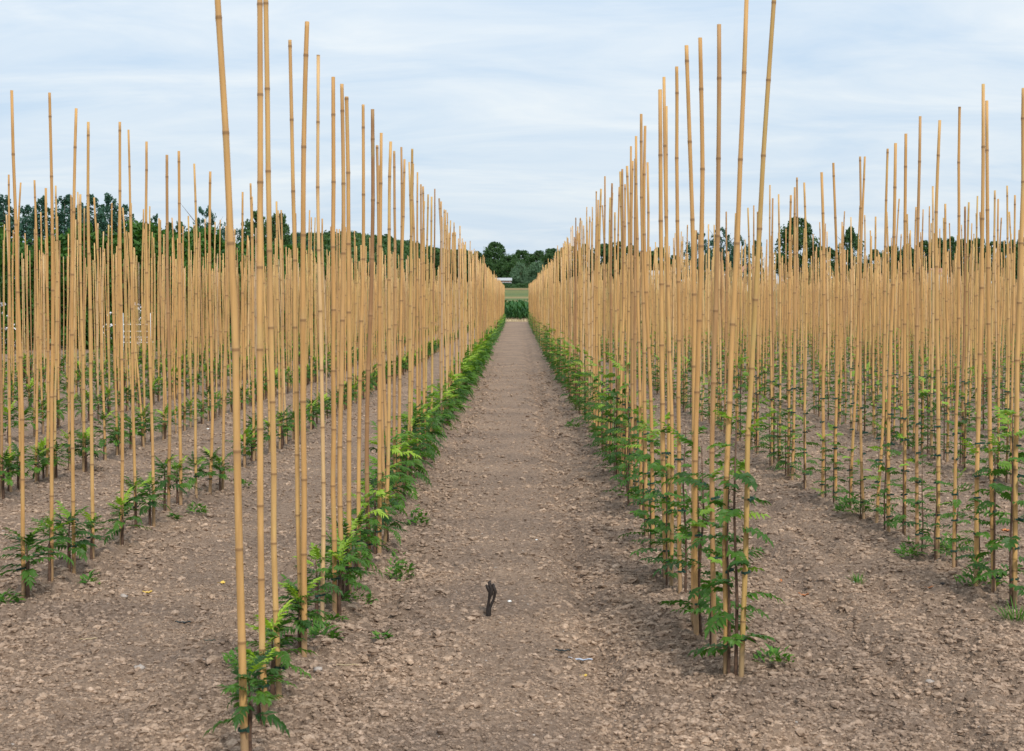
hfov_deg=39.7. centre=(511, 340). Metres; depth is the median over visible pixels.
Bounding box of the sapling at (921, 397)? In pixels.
[907,370,946,453]
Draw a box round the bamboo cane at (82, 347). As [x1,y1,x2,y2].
[79,194,84,471]
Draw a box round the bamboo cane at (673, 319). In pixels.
[672,238,673,385]
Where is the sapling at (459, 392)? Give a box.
[445,374,469,410]
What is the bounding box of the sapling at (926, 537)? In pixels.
[899,454,941,550]
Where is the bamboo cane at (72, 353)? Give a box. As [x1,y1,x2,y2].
[70,108,77,573]
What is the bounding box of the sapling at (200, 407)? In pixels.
[193,398,210,423]
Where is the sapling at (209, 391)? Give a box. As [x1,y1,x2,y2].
[197,386,221,420]
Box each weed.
[0,587,24,603]
[79,569,99,583]
[167,512,182,519]
[186,501,207,512]
[222,642,271,664]
[233,478,252,485]
[307,620,344,638]
[313,612,349,621]
[318,589,378,603]
[372,628,393,638]
[384,548,416,580]
[406,504,428,524]
[564,419,582,426]
[750,642,794,662]
[832,492,871,512]
[848,570,867,582]
[893,536,927,556]
[940,531,971,550]
[954,556,1008,586]
[989,596,1023,621]
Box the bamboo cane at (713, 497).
[709,24,721,647]
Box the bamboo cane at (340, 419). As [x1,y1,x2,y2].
[337,84,345,556]
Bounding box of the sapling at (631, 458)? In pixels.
[621,405,660,501]
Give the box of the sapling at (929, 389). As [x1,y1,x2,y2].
[924,371,935,409]
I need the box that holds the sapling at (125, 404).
[111,391,129,406]
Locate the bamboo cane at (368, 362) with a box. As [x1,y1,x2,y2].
[364,109,374,566]
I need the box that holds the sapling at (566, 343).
[554,340,573,401]
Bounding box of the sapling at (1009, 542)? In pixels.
[970,406,1023,605]
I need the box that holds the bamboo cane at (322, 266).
[320,219,322,421]
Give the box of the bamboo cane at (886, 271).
[882,252,886,369]
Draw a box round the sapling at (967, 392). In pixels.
[951,365,972,415]
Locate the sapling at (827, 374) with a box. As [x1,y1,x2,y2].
[818,370,834,420]
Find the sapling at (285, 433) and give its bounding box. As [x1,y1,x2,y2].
[276,425,290,445]
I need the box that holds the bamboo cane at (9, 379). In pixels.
[8,175,12,491]
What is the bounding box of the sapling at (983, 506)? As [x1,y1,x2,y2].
[966,431,1023,592]
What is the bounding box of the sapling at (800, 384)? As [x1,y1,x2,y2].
[792,361,808,404]
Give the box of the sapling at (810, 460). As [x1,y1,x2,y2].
[787,405,820,488]
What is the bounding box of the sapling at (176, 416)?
[167,406,187,426]
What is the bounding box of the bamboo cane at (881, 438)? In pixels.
[874,149,888,522]
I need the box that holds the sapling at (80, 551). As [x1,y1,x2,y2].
[38,500,97,571]
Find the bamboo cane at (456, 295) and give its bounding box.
[455,232,456,382]
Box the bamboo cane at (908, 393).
[906,214,910,448]
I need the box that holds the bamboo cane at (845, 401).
[842,211,846,423]
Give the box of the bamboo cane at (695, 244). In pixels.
[695,230,695,259]
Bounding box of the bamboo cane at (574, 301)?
[573,218,575,394]
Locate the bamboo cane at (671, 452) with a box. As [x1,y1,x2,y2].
[662,77,673,585]
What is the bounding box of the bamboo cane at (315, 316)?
[314,217,317,422]
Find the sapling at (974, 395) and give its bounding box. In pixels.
[970,368,986,424]
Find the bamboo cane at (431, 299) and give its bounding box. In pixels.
[430,197,432,441]
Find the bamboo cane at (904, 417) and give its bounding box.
[900,134,908,535]
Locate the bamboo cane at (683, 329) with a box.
[682,236,685,411]
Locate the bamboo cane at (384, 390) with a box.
[381,291,389,514]
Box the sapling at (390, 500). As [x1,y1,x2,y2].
[356,455,407,522]
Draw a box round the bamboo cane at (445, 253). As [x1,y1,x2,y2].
[443,210,445,420]
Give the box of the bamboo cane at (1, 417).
[0,301,2,497]
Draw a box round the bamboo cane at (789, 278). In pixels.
[786,195,791,475]
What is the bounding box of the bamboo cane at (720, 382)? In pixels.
[718,258,721,431]
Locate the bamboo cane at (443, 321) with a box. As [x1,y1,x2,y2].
[442,217,443,425]
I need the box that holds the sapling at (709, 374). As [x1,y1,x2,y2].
[700,370,710,422]
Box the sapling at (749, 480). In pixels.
[688,410,785,675]
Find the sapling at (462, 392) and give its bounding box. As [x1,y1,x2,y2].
[455,376,470,407]
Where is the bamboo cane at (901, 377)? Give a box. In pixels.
[900,212,903,444]
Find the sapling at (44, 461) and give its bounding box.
[27,432,65,478]
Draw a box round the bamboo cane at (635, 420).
[633,159,638,499]
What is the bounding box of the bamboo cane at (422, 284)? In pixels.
[422,201,424,364]
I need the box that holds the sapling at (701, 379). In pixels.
[699,376,710,420]
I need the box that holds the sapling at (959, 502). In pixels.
[934,468,973,566]
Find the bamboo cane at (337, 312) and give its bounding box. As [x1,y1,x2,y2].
[336,229,338,411]
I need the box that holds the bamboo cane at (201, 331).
[199,232,203,423]
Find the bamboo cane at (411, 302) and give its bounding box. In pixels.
[408,162,412,460]
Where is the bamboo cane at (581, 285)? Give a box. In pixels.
[579,223,581,410]
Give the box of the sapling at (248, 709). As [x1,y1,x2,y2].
[203,650,289,750]
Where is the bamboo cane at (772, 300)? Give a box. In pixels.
[771,198,774,439]
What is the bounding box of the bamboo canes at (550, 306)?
[3,226,1023,400]
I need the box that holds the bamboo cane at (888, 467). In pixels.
[886,143,896,531]
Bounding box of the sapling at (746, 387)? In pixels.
[737,386,761,440]
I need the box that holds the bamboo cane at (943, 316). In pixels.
[943,218,945,418]
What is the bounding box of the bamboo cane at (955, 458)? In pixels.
[950,107,960,567]
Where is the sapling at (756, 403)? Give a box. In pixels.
[738,367,770,453]
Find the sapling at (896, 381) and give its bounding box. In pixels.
[891,357,899,399]
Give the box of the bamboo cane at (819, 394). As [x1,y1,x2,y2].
[818,222,821,416]
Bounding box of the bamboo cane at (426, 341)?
[425,194,428,431]
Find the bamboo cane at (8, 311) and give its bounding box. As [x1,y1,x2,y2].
[6,214,11,440]
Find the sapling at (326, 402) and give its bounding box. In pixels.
[312,390,330,414]
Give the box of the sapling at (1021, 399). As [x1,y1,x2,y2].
[1013,386,1023,428]
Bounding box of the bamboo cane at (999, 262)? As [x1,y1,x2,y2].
[999,218,1001,425]
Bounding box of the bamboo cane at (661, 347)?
[658,89,669,577]
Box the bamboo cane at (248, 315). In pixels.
[248,240,249,405]
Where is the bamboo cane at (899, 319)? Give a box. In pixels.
[897,234,901,407]
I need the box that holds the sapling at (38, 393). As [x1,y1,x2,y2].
[32,383,46,406]
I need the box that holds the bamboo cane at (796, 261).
[792,177,797,471]
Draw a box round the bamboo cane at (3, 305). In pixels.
[3,224,4,411]
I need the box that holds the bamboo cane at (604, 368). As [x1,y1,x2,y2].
[603,176,605,451]
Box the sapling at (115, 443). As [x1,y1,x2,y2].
[98,423,130,454]
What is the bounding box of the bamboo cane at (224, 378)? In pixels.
[218,221,228,489]
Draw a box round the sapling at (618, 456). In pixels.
[607,380,637,458]
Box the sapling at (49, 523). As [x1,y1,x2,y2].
[25,510,74,580]
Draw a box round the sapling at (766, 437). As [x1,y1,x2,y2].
[757,380,787,462]
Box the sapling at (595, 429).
[584,387,607,452]
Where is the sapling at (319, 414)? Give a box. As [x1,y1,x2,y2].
[312,404,328,423]
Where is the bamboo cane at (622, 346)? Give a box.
[620,184,625,479]
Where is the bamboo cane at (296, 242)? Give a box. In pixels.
[294,221,296,419]
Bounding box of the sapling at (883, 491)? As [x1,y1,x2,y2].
[863,421,909,529]
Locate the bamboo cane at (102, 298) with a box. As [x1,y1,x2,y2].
[101,231,103,410]
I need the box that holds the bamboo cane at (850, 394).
[849,217,852,427]
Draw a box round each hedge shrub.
[0,222,43,347]
[0,229,123,349]
[29,222,157,348]
[77,219,205,347]
[96,224,214,344]
[123,233,244,342]
[156,226,247,333]
[160,253,254,341]
[186,260,266,313]
[237,241,298,330]
[239,248,284,333]
[244,246,299,336]
[254,244,298,312]
[272,244,316,266]
[284,257,317,329]
[291,243,330,293]
[292,261,325,320]
[312,251,346,311]
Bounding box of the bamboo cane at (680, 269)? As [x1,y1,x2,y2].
[680,232,681,406]
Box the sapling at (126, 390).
[120,386,138,410]
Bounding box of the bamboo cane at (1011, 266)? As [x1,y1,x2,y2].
[1009,212,1013,434]
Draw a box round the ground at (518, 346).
[0,310,1023,750]
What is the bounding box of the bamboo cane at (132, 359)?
[127,130,138,528]
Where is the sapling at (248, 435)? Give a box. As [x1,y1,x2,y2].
[226,424,256,456]
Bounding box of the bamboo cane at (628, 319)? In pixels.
[625,166,629,472]
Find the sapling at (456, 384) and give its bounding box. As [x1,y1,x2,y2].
[436,370,469,408]
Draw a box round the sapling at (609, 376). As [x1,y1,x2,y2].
[594,352,633,462]
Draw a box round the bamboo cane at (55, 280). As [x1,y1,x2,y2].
[54,241,59,391]
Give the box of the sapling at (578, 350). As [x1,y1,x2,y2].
[568,348,581,413]
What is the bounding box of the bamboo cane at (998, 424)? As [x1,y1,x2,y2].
[996,199,1002,476]
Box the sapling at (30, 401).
[23,378,44,408]
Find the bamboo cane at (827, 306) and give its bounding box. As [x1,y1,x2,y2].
[826,232,829,419]
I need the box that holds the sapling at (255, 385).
[242,376,263,395]
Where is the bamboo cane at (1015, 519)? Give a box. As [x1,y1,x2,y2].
[1010,88,1023,606]
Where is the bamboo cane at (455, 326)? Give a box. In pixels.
[455,271,457,388]
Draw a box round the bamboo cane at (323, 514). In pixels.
[315,55,325,620]
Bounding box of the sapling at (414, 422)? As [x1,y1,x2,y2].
[390,404,438,487]
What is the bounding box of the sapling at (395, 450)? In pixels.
[361,421,419,509]
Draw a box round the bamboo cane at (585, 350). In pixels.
[584,307,586,412]
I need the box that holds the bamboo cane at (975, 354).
[974,196,980,458]
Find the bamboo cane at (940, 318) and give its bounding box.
[939,228,942,415]
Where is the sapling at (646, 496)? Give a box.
[617,416,681,547]
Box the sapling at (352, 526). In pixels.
[320,517,382,591]
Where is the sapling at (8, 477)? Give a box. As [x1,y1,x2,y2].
[3,448,30,490]
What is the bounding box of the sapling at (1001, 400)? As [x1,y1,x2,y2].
[992,373,1013,432]
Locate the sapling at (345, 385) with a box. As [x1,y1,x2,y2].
[336,381,356,409]
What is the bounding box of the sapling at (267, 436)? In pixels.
[256,413,290,440]
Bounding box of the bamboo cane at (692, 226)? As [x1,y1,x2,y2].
[685,45,695,624]
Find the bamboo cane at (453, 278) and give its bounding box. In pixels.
[453,228,457,377]
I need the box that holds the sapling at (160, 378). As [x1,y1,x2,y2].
[148,373,172,400]
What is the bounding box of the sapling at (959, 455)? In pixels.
[943,400,974,465]
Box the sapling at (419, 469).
[401,425,431,477]
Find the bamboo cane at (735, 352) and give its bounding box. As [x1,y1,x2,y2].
[734,216,738,427]
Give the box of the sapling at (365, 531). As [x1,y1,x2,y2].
[330,504,384,566]
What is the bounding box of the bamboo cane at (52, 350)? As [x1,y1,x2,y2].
[47,92,54,581]
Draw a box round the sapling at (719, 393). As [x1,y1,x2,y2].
[709,362,727,426]
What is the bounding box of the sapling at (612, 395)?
[592,352,637,474]
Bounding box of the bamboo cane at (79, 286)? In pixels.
[77,192,82,451]
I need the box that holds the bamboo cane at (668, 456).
[665,106,669,570]
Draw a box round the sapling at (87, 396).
[74,389,102,420]
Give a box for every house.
[740,264,751,290]
[927,268,947,289]
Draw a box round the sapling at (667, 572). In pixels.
[639,463,690,585]
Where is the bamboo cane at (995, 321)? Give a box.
[994,232,996,403]
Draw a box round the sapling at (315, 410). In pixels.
[306,396,325,428]
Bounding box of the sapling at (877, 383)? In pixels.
[869,380,881,434]
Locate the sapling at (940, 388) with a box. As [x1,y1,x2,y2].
[929,364,946,409]
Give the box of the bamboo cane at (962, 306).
[961,225,962,383]
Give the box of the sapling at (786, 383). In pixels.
[777,364,792,402]
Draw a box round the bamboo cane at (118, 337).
[117,250,119,411]
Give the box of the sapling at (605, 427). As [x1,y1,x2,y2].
[589,378,615,456]
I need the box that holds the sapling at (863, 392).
[849,362,876,430]
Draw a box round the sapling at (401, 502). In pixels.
[370,430,421,511]
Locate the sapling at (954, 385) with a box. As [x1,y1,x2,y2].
[946,372,960,412]
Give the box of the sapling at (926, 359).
[911,356,935,403]
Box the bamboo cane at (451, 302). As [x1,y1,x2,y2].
[450,232,452,390]
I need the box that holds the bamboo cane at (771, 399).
[769,185,774,465]
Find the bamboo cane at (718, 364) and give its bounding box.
[717,315,719,427]
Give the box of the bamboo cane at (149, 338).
[144,141,154,526]
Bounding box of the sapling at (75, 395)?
[61,391,86,417]
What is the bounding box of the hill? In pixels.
[315,245,456,281]
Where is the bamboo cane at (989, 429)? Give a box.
[985,100,1000,591]
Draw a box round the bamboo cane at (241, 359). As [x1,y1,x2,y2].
[240,310,241,408]
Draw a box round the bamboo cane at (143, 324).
[141,209,145,442]
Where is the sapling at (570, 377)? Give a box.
[563,353,573,398]
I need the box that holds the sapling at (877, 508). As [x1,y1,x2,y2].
[861,447,899,519]
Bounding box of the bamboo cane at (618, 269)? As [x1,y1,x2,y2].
[615,187,619,436]
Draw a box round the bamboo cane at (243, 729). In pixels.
[215,0,249,750]
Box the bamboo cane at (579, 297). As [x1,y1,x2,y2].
[578,218,580,411]
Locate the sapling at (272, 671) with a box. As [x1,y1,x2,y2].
[220,637,296,720]
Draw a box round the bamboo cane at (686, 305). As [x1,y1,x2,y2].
[685,225,687,408]
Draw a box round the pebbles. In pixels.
[2,429,1012,748]
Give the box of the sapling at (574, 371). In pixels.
[567,344,579,404]
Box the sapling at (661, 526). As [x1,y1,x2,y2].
[628,412,691,576]
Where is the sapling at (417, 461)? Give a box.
[401,429,430,472]
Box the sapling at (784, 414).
[779,379,811,465]
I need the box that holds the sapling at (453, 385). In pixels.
[438,384,463,419]
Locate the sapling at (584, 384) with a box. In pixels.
[570,361,584,418]
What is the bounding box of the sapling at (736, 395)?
[731,356,748,440]
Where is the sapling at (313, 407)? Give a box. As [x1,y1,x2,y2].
[306,400,324,421]
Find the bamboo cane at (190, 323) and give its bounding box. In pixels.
[188,216,191,427]
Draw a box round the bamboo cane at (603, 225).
[602,205,603,247]
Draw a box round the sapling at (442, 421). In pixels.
[426,402,448,438]
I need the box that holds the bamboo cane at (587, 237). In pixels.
[586,217,587,261]
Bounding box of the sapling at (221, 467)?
[201,453,233,490]
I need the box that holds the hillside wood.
[264,230,556,282]
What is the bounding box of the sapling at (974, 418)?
[961,404,988,465]
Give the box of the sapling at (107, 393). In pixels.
[100,383,119,413]
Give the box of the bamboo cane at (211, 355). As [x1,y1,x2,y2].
[207,171,213,493]
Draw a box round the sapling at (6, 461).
[0,443,27,498]
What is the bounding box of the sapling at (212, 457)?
[197,446,230,494]
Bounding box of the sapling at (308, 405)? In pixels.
[299,403,316,426]
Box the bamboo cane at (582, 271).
[581,221,582,328]
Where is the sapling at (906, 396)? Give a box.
[898,377,913,408]
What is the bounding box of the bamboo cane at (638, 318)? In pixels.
[635,136,642,509]
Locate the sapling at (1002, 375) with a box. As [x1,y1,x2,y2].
[992,358,1005,400]
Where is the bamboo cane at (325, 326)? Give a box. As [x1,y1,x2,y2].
[323,251,326,418]
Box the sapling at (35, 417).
[29,405,44,433]
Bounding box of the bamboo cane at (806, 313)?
[802,182,808,487]
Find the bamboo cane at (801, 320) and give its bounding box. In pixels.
[800,236,803,407]
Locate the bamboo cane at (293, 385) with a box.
[292,310,294,439]
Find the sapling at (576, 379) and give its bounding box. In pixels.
[568,347,580,406]
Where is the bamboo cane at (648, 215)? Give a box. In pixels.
[641,162,649,497]
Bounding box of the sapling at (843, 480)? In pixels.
[835,446,859,503]
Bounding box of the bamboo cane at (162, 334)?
[159,220,164,439]
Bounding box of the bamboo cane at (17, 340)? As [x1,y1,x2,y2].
[16,182,21,489]
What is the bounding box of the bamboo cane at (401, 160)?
[398,147,402,495]
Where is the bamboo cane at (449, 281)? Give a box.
[449,220,450,360]
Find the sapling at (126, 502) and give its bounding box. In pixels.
[99,487,150,544]
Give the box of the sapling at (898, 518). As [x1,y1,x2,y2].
[879,433,931,534]
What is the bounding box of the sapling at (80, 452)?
[75,431,97,456]
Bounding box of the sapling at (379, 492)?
[346,461,406,553]
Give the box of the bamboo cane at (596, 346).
[595,200,598,436]
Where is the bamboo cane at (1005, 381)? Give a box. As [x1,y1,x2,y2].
[1003,212,1008,431]
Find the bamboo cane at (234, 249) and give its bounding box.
[234,229,235,269]
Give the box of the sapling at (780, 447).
[762,400,795,464]
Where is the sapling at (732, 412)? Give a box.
[721,384,742,433]
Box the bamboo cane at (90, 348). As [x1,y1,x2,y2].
[86,122,94,558]
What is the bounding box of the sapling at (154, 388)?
[142,378,162,395]
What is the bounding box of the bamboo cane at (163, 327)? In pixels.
[158,218,166,436]
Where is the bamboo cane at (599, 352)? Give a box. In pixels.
[598,189,601,445]
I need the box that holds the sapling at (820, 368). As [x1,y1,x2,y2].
[811,367,830,416]
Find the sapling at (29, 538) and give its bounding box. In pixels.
[0,521,61,597]
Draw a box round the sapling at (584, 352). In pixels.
[574,349,588,423]
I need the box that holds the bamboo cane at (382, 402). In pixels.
[376,145,385,502]
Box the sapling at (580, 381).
[571,359,584,406]
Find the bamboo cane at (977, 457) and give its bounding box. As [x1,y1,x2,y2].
[973,84,984,585]
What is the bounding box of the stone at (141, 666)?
[133,664,144,668]
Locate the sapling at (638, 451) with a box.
[625,398,661,515]
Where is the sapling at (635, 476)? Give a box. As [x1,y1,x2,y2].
[618,416,674,535]
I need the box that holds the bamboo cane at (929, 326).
[927,223,931,413]
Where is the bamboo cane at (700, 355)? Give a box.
[698,235,700,417]
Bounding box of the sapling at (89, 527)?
[75,510,115,559]
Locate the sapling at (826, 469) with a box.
[811,433,843,496]
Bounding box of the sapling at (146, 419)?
[127,408,156,446]
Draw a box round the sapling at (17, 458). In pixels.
[5,442,36,488]
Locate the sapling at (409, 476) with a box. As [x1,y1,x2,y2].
[374,445,416,500]
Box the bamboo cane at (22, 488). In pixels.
[10,90,25,597]
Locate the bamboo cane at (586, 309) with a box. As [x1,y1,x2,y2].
[586,207,587,423]
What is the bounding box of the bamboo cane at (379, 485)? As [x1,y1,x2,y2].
[376,133,382,554]
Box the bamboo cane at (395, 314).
[392,151,396,501]
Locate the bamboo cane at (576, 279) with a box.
[576,235,577,376]
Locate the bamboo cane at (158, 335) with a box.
[157,272,159,400]
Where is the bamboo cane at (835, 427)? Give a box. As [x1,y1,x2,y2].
[832,163,839,500]
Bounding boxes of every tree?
[0,194,22,296]
[0,242,50,313]
[19,204,33,244]
[26,195,60,253]
[49,194,81,268]
[75,202,85,221]
[81,194,108,237]
[101,192,123,298]
[121,204,135,232]
[150,213,157,235]
[161,221,187,257]
[181,204,225,240]
[219,226,245,247]
[238,210,274,246]
[264,213,300,245]
[290,232,313,251]
[418,251,456,283]
[445,249,474,283]
[467,251,485,282]
[469,259,496,283]
[480,241,512,276]
[492,255,519,282]
[500,260,522,277]
[509,250,530,265]
[509,261,530,287]
[523,250,547,282]
[526,260,544,282]
[535,248,566,282]
[553,246,585,282]
[572,244,594,282]
[587,243,613,279]
[601,241,633,281]
[620,245,639,276]
[646,247,672,270]
[663,255,684,282]
[683,232,712,285]
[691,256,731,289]
[709,226,740,282]
[727,235,751,286]
[751,240,755,270]
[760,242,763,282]
[774,216,821,293]
[808,246,839,285]
[838,226,863,286]
[862,249,890,282]
[879,246,909,281]
[909,240,941,282]
[925,238,952,275]
[941,236,963,276]
[949,238,978,284]
[963,237,991,280]
[984,241,1005,279]
[1000,239,1017,285]
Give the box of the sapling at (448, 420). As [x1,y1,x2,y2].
[435,393,459,425]
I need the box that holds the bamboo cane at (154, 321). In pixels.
[153,237,154,403]
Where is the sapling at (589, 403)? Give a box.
[575,356,607,424]
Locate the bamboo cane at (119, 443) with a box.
[117,206,120,454]
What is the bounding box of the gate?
[123,313,150,350]
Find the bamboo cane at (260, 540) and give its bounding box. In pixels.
[256,0,269,724]
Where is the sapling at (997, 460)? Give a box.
[979,413,1009,477]
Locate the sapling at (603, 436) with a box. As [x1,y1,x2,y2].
[590,392,615,447]
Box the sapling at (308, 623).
[279,585,331,652]
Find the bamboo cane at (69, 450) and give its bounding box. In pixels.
[68,195,71,470]
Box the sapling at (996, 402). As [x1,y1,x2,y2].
[987,383,1004,428]
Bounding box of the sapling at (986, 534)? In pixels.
[945,437,1009,583]
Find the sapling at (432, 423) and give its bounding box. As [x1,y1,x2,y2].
[404,399,438,453]
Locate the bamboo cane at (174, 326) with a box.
[171,218,176,433]
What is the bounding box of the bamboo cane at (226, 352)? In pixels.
[225,226,226,413]
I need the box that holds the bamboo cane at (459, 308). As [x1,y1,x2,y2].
[458,240,460,372]
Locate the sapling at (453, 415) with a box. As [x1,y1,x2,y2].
[427,382,458,418]
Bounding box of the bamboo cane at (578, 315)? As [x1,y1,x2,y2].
[577,264,578,390]
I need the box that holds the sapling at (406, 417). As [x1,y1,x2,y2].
[384,403,434,468]
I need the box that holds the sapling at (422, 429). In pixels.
[401,408,436,467]
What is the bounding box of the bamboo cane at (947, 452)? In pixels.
[944,204,949,461]
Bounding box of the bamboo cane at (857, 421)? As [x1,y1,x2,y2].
[856,206,859,430]
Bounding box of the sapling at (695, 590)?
[669,466,742,644]
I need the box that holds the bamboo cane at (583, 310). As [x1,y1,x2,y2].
[582,225,584,418]
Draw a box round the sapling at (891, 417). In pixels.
[876,385,899,441]
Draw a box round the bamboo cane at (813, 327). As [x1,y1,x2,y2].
[812,234,815,413]
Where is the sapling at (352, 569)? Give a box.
[315,530,369,599]
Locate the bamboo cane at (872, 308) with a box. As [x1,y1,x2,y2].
[870,230,875,434]
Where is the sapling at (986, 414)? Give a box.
[974,412,1001,478]
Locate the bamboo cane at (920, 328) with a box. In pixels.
[920,232,921,390]
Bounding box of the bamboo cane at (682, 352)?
[680,296,683,408]
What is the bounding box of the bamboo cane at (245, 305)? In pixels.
[245,235,247,391]
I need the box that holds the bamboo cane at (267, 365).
[263,238,270,452]
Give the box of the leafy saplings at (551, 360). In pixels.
[526,310,1023,398]
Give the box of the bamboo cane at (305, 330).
[305,269,306,374]
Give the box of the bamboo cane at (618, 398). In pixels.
[617,171,621,473]
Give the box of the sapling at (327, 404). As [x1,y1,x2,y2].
[324,396,330,418]
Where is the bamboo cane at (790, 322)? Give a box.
[790,235,792,404]
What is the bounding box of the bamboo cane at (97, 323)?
[96,223,98,408]
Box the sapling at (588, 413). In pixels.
[581,355,602,423]
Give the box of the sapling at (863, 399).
[848,381,870,425]
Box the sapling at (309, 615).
[271,574,334,634]
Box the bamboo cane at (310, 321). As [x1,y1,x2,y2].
[308,210,311,429]
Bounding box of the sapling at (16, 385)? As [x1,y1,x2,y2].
[11,382,30,400]
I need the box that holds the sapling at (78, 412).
[74,397,89,417]
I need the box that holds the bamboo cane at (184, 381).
[182,226,185,430]
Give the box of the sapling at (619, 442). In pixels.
[605,393,648,492]
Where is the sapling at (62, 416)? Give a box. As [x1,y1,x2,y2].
[45,399,67,427]
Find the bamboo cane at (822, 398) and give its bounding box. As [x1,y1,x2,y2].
[820,172,825,497]
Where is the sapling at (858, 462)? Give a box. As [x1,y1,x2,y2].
[844,459,871,518]
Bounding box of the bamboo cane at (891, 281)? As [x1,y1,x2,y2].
[891,238,892,403]
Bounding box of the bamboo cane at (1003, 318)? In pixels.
[1001,241,1004,405]
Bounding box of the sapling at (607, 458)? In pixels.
[596,401,633,472]
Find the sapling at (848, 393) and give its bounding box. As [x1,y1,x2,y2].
[838,371,862,420]
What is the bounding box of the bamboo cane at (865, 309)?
[863,215,866,431]
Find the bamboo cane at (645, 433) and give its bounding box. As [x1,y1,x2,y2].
[640,114,649,535]
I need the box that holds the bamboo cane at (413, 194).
[412,164,413,249]
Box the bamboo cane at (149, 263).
[148,206,150,337]
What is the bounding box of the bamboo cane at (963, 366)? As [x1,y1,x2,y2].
[960,206,965,464]
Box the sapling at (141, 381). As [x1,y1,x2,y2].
[134,380,148,407]
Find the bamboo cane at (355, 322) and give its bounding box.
[354,246,357,402]
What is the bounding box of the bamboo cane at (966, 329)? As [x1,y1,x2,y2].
[963,202,969,468]
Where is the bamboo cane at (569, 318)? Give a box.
[568,242,570,398]
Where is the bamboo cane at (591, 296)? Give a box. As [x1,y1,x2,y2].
[590,222,591,371]
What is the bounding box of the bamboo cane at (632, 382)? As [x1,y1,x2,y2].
[628,146,633,504]
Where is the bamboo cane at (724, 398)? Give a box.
[723,212,727,433]
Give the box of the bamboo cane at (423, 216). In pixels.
[422,186,426,459]
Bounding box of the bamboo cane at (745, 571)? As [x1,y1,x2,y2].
[736,0,775,676]
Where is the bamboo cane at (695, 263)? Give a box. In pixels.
[691,230,696,413]
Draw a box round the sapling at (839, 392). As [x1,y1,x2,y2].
[825,366,849,420]
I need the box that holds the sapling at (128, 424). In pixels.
[119,413,144,448]
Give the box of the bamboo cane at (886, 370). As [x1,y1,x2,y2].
[885,212,888,439]
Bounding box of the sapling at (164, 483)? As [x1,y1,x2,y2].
[146,454,186,510]
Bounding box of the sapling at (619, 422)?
[604,397,638,478]
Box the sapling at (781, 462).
[767,410,800,475]
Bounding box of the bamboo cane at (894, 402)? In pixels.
[892,199,899,439]
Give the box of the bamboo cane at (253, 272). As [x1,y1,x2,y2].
[252,197,256,458]
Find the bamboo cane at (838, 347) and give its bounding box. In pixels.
[838,275,840,413]
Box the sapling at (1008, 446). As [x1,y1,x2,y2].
[993,410,1019,482]
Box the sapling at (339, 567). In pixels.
[307,532,376,614]
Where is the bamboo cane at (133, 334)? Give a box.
[131,203,133,448]
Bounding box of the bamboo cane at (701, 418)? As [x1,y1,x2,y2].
[700,249,704,420]
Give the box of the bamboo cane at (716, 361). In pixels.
[714,225,716,425]
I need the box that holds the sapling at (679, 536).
[645,422,720,592]
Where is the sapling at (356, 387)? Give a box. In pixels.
[352,381,364,403]
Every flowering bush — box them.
[1,302,21,353]
[95,311,135,349]
[123,304,157,349]
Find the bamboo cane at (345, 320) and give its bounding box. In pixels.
[344,238,346,408]
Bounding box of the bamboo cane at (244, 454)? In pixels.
[241,192,246,467]
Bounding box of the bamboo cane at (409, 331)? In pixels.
[407,149,412,483]
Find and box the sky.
[0,0,1023,283]
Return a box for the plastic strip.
[571,657,591,660]
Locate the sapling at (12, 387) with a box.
[4,381,17,408]
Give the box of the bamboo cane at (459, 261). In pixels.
[459,245,459,278]
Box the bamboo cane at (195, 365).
[193,164,198,497]
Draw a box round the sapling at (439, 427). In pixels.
[422,391,445,443]
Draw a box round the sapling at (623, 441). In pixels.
[603,408,647,506]
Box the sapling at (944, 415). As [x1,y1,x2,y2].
[926,383,958,460]
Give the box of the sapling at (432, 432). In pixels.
[401,402,447,460]
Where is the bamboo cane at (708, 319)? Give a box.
[707,224,709,422]
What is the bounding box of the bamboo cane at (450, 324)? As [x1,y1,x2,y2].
[448,233,454,411]
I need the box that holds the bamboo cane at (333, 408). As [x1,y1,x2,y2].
[330,77,339,613]
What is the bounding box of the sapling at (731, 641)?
[683,460,769,673]
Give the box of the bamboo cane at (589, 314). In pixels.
[588,217,590,429]
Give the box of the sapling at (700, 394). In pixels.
[689,371,710,413]
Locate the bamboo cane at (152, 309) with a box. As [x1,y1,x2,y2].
[151,232,152,388]
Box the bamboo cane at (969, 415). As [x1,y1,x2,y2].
[967,223,971,423]
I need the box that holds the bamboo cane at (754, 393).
[752,205,756,451]
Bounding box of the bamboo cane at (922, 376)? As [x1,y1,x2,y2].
[920,209,925,454]
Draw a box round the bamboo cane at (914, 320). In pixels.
[911,207,916,450]
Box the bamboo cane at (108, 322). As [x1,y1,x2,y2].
[107,225,110,414]
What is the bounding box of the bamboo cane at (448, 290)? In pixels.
[447,212,448,364]
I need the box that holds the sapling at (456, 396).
[439,377,464,413]
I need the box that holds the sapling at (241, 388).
[232,382,251,409]
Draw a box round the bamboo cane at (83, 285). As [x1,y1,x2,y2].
[81,208,84,421]
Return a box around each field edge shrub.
[502,282,513,287]
[506,283,531,287]
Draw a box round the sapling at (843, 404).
[838,388,848,424]
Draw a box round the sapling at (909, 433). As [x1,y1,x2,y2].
[898,404,919,448]
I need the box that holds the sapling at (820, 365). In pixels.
[811,362,834,411]
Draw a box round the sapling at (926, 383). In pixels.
[918,370,935,405]
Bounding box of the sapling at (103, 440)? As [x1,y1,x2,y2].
[93,410,124,459]
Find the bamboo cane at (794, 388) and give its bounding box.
[790,187,796,479]
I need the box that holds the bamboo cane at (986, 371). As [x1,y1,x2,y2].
[986,346,986,400]

